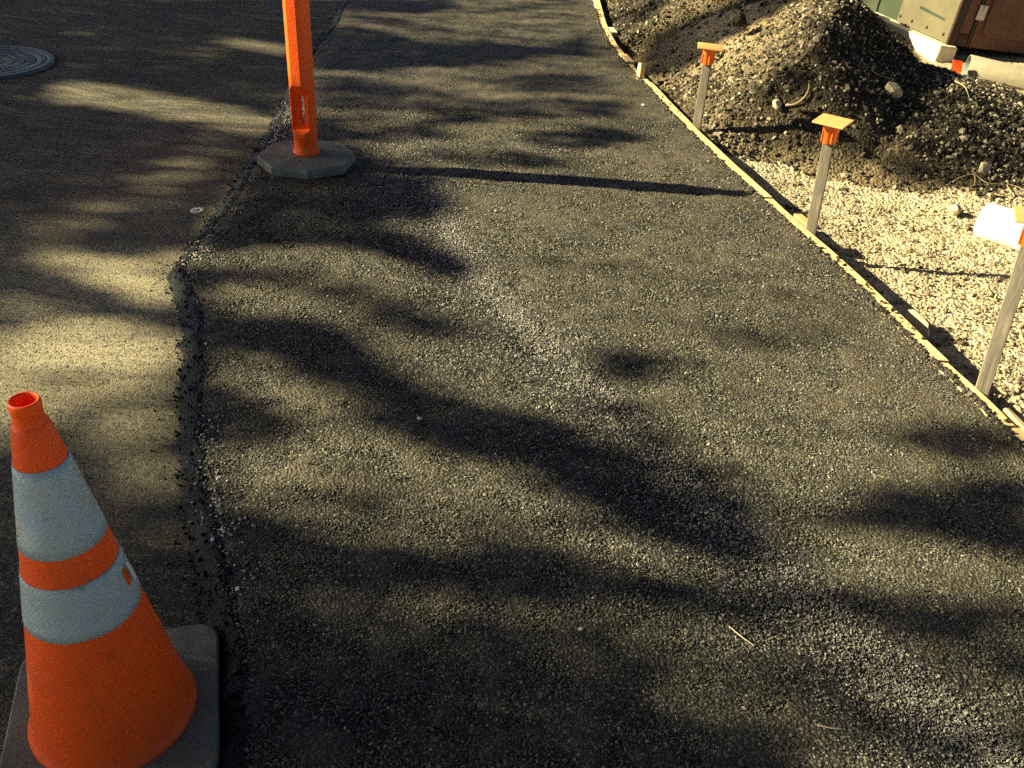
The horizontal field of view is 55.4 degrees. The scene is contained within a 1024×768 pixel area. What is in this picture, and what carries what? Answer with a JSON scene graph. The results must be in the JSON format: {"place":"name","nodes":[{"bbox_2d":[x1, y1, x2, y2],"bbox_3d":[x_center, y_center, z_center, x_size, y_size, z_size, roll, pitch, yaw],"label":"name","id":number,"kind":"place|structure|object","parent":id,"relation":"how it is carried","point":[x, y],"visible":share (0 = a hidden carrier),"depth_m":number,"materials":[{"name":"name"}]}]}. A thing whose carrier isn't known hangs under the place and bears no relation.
{"place":"outdoors","nodes":[
{"label":"outdoors","id":0,"kind":"place"},
{"bbox_2d":[0,0,343,759],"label":"road","id":1,"kind":"structure","parent":0,"point":[130,130],"depth_m":3.78,"materials":[{"name":"grey asphalt"}]},
{"bbox_2d":[0,46,54,79],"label":"manhole cover","id":2,"kind":"object","parent":1,"relation":"on","point":[17,61],"visible":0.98,"depth_m":5.53,"materials":[{"name":"metal"}]},
{"bbox_2d":[0,391,219,767],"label":"traffic cone","id":3,"kind":"object","parent":1,"relation":"on","point":[113,673],"visible":1,"depth_m":1.63,"materials":[{"name":"orange plastic"}]},
{"bbox_2d":[190,207,204,213],"bbox_3d":[-1.250,-0.691,3.869,0.055,0.008,0.055,3,32,0],"label":"survey disc","id":4,"kind":"object","parent":1,"relation":"on","point":[196,210],"visible":1,"depth_m":3.86,"materials":[{"name":"metal"}]},
{"bbox_2d":[141,131,259,614],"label":"asphalt crumbs","id":5,"kind":"object","parent":1,"relation":"on","point":[174,541],"visible":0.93,"depth_m":2.86,"materials":[{"name":"black asphalt"}]},
{"bbox_2d":[165,0,1023,767],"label":"asphalt path","id":6,"kind":"structure","parent":0,"point":[571,300],"depth_m":2.54,"materials":[{"name":"black asphalt"}]},
{"bbox_2d":[257,0,355,179],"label":"channelizer post","id":7,"kind":"object","parent":6,"relation":"on","point":[305,153],"visible":1,"depth_m":4.11,"materials":[{"name":"orange plastic"}]},
{"bbox_2d":[593,0,608,28],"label":"form board","id":8,"kind":"object","parent":6,"relation":"on","point":[597,5],"visible":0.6,"depth_m":7.04,"materials":[{"name":"brown wood"}]},
{"bbox_2d":[603,28,623,53],"bbox_3d":[0.649,-2.181,6.414,0.066,0.158,0.708,0,33,-5],"label":"form board","id":9,"kind":"object","parent":6,"relation":"on","point":[614,44],"visible":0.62,"depth_m":6.35,"materials":[{"name":"brown wood"}]},
{"bbox_2d":[619,54,634,64],"bbox_3d":[0.699,-1.931,6.015,0.051,0.169,0.193,-3,33,-10],"label":"form board","id":10,"kind":"object","parent":6,"relation":"on","point":[627,59],"visible":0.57,"depth_m":5.93,"materials":[{"name":"brown wood"}]},
{"bbox_2d":[628,64,649,81],"bbox_3d":[0.731,-1.761,5.760,0.056,0.160,0.405,-2,33,-8],"label":"form board","id":11,"kind":"object","parent":6,"relation":"on","point":[645,79],"visible":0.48,"depth_m":5.77,"materials":[{"name":"brown wood"}]},
{"bbox_2d":[637,63,645,78],"bbox_3d":[0.740,-1.771,5.629,0.032,0.162,0.048,-1,20,-21],"label":"wooden peg","id":12,"kind":"object","parent":6,"relation":"on","point":[641,70],"visible":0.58,"depth_m":5.60,"materials":[{"name":"brown wood"}]},
{"bbox_2d":[637,576,657,580],"bbox_3d":[0.300,0.430,2.161,0.047,0.008,0.012,3,32,0],"label":"twig","id":13,"kind":"object","parent":6,"relation":"on","point":[645,577],"visible":1,"depth_m":2.16,"materials":[{"name":"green plant"}]},
{"bbox_2d":[645,82,772,198],"bbox_3d":[0.913,-1.189,4.873,0.068,0.163,1.732,-3,33,-10],"label":"form board","id":14,"kind":"object","parent":6,"relation":"on","point":[729,162],"visible":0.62,"depth_m":4.66,"materials":[{"name":"brown wood"}]},
{"bbox_2d":[729,626,754,645],"bbox_3d":[0.479,0.527,2.036,0.004,0.004,0.067,-22,40,-34],"label":"twig","id":15,"kind":"object","parent":6,"relation":"on","point":[740,635],"visible":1,"depth_m":2.04,"materials":[{"name":"beige wood"}]},
{"bbox_2d":[593,8,1023,454],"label":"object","id":16,"kind":"object","parent":6,"relation":"on","point":[950,374],"visible":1,"depth_m":3.47,"materials":[{"name":"wood"}]},
{"bbox_2d":[818,724,842,729],"bbox_3d":[0.605,0.652,1.851,0.047,0.006,0.007,3,32,0],"label":"twig","id":17,"kind":"object","parent":6,"relation":"on","point":[829,727],"visible":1,"depth_m":1.85,"materials":[{"name":"brown wood"}]},
{"bbox_2d":[764,199,948,362],"bbox_3d":[1.208,-0.365,3.610,0.065,0.157,1.333,-4,33,-11],"label":"form board","id":18,"kind":"object","parent":6,"relation":"on","point":[929,347],"visible":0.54,"depth_m":3.45,"materials":[{"name":"brown wood"}]},
{"bbox_2d":[933,362,1014,427],"bbox_3d":[1.355,0.087,2.916,0.056,0.153,0.352,-3,33,-10],"label":"form board","id":19,"kind":"object","parent":6,"relation":"on","point":[999,414],"visible":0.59,"depth_m":2.86,"materials":[{"name":"brown wood"}]},
{"bbox_2d":[1009,428,1023,451],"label":"form board","id":20,"kind":"object","parent":6,"relation":"on","point":[1019,433],"visible":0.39,"depth_m":2.70,"materials":[{"name":"brown wood"}]},
{"bbox_2d":[623,46,1023,421],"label":"dirt verge","id":21,"kind":"structure","parent":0,"point":[889,246],"depth_m":4.05,"materials":[{"name":"beige gravel"}]},
{"bbox_2d":[793,213,817,231],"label":"wooden block","id":22,"kind":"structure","parent":21,"relation":"in","point":[801,219],"depth_m":3.95,"materials":[{"name":"beige wood"}]},
{"bbox_2d":[600,0,1023,199],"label":"gravel pile","id":23,"kind":"object","parent":21,"relation":"on","point":[932,128],"visible":0.94,"depth_m":5.05,"materials":[{"name":"gravel"}]},
{"bbox_2d":[608,27,617,36],"bbox_3d":[0.690,-2.414,6.680,0.041,0.032,0.112,-3,38,-10],"label":"wood chip","id":24,"kind":"object","parent":23,"relation":"on","point":[613,32],"visible":0.8,"depth_m":6.64,"materials":[{"name":"beige wood"}]},
{"bbox_2d":[693,42,722,130],"bbox_3d":[0.943,-1.367,4.869,0.118,0.631,0.118,7,33,7],"label":"marker stake","id":25,"kind":"object","parent":23,"relation":"on","point":[708,54],"visible":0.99,"depth_m":4.77,"materials":[{"name":"brown wood"}]},
{"bbox_2d":[729,11,746,27],"bbox_3d":[1.268,-2.045,5.471,0.104,0.084,0.084,-5,52,-31],"label":"dirt clod","id":26,"kind":"object","parent":23,"relation":"on","point":[737,18],"visible":1,"depth_m":5.45,"materials":[{"name":"soil"}]},
{"bbox_2d":[773,99,781,110],"bbox_3d":[1.339,-1.408,4.914,0.038,0.063,0.075,-9,-2,38],"label":"rock","id":27,"kind":"object","parent":23,"relation":"on","point":[777,104],"visible":1,"depth_m":4.89,"materials":[{"name":"grey stone"}]},
{"bbox_2d":[785,84,808,105],"bbox_3d":[1.445,-1.448,4.897,0.140,0.102,0.042,-14,36,-25],"label":"root","id":28,"kind":"object","parent":23,"relation":"on","point":[800,100],"visible":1,"depth_m":4.89,"materials":[{"name":"beige wood"}]},
{"bbox_2d":[884,82,902,97],"bbox_3d":[1.993,-1.535,5.088,0.136,0.072,0.090,6,36,-35],"label":"rock","id":29,"kind":"object","parent":23,"relation":"on","point":[894,89],"visible":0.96,"depth_m":5.05,"materials":[{"name":"grey stone"}]},
{"bbox_2d":[951,60,962,72],"bbox_3d":[2.811,-1.972,6.176,0.068,0.155,0.021,9,33,9],"label":"plastic scrap","id":30,"kind":"object","parent":23,"relation":"on","point":[957,65],"visible":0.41,"depth_m":6.16,"materials":[{"name":"orange plastic"}]},
{"bbox_2d":[977,161,991,172],"bbox_3d":[2.291,-1.038,4.716,0.080,0.096,0.027,20,7,-21],"label":"rock","id":31,"kind":"object","parent":23,"relation":"on","point":[986,166],"visible":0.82,"depth_m":4.70,"materials":[{"name":"grey stone"}]},
{"bbox_2d":[972,171,996,183],"bbox_3d":[2.254,-0.986,4.658,0.137,0.031,0.037,29,41,35],"label":"root","id":32,"kind":"object","parent":23,"relation":"on","point":[981,179],"visible":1,"depth_m":4.66,"materials":[{"name":"brown wood"}]},
{"bbox_2d":[805,113,853,235],"bbox_3d":[1.176,-0.695,3.792,0.118,0.675,0.118,23,37,28],"label":"marker stake","id":33,"kind":"object","parent":21,"relation":"on","point":[833,125],"visible":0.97,"depth_m":3.69,"materials":[{"name":"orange wood"}]},
{"bbox_2d":[904,290,928,295],"bbox_3d":[1.534,-0.344,3.696,0.094,0.013,0.014,11,33,12],"label":"twig","id":34,"kind":"object","parent":21,"relation":"on","point":[909,292],"visible":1,"depth_m":3.69,"materials":[{"name":"brown wood"}]},
{"bbox_2d":[904,310,929,337],"bbox_3d":[1.425,-0.215,3.434,0.051,0.056,0.151,2,36,-16],"label":"wooden peg","id":35,"kind":"object","parent":21,"relation":"on","point":[917,321],"visible":0.8,"depth_m":3.41,"materials":[{"name":"beige wood"}]},
{"bbox_2d":[862,0,1023,62],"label":"cabin","id":36,"kind":"object","parent":21,"relation":"on","point":[935,30],"visible":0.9,"depth_m":6.81,"materials":[{"name":"brown paint"}]},
{"bbox_2d":[968,0,1023,53],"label":"door","id":37,"kind":"structure","parent":36,"relation":"in","point":[1002,27],"depth_m":6.77,"materials":[{"name":"brown paint"}]},
{"bbox_2d":[948,204,960,215],"bbox_3d":[1.998,-0.784,4.398,0.055,0.056,0.093,24,12,15],"label":"rock","id":38,"kind":"object","parent":21,"relation":"on","point":[954,209],"visible":1,"depth_m":4.37,"materials":[{"name":"beige stone"}]},
{"bbox_2d":[952,174,975,188],"bbox_3d":[2.175,-0.971,4.648,0.123,0.036,0.090,-17,38,-28],"label":"root","id":39,"kind":"object","parent":21,"relation":"on","point":[964,176],"visible":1,"depth_m":4.66,"materials":[{"name":"brown wood"}]},
{"bbox_2d":[962,55,1023,90],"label":"plastic pipe","id":40,"kind":"object","parent":21,"relation":"on","point":[995,71],"visible":0.72,"depth_m":6.15,"materials":[{"name":"white plastic"}]},
{"bbox_2d":[974,203,1023,251],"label":"plastic pipe","id":41,"kind":"object","parent":21,"relation":"on","point":[995,223],"visible":1,"depth_m":4.08,"materials":[{"name":"white plastic"}]},
{"bbox_2d":[975,206,1023,397],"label":"marker stake","id":42,"kind":"object","parent":21,"relation":"on","point":[1003,323],"visible":0.86,"depth_m":2.77,"materials":[{"name":"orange wood"}]},
{"bbox_2d":[995,184,1023,196],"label":"root","id":43,"kind":"object","parent":21,"relation":"on","point":[1010,191],"visible":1,"depth_m":4.57,"materials":[{"name":"brown wood"}]},
{"bbox_2d":[1002,408,1023,430],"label":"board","id":44,"kind":"object","parent":21,"relation":"on","point":[1016,420],"visible":0.61,"depth_m":2.78,"materials":[{"name":"brown wood"}]}
]}

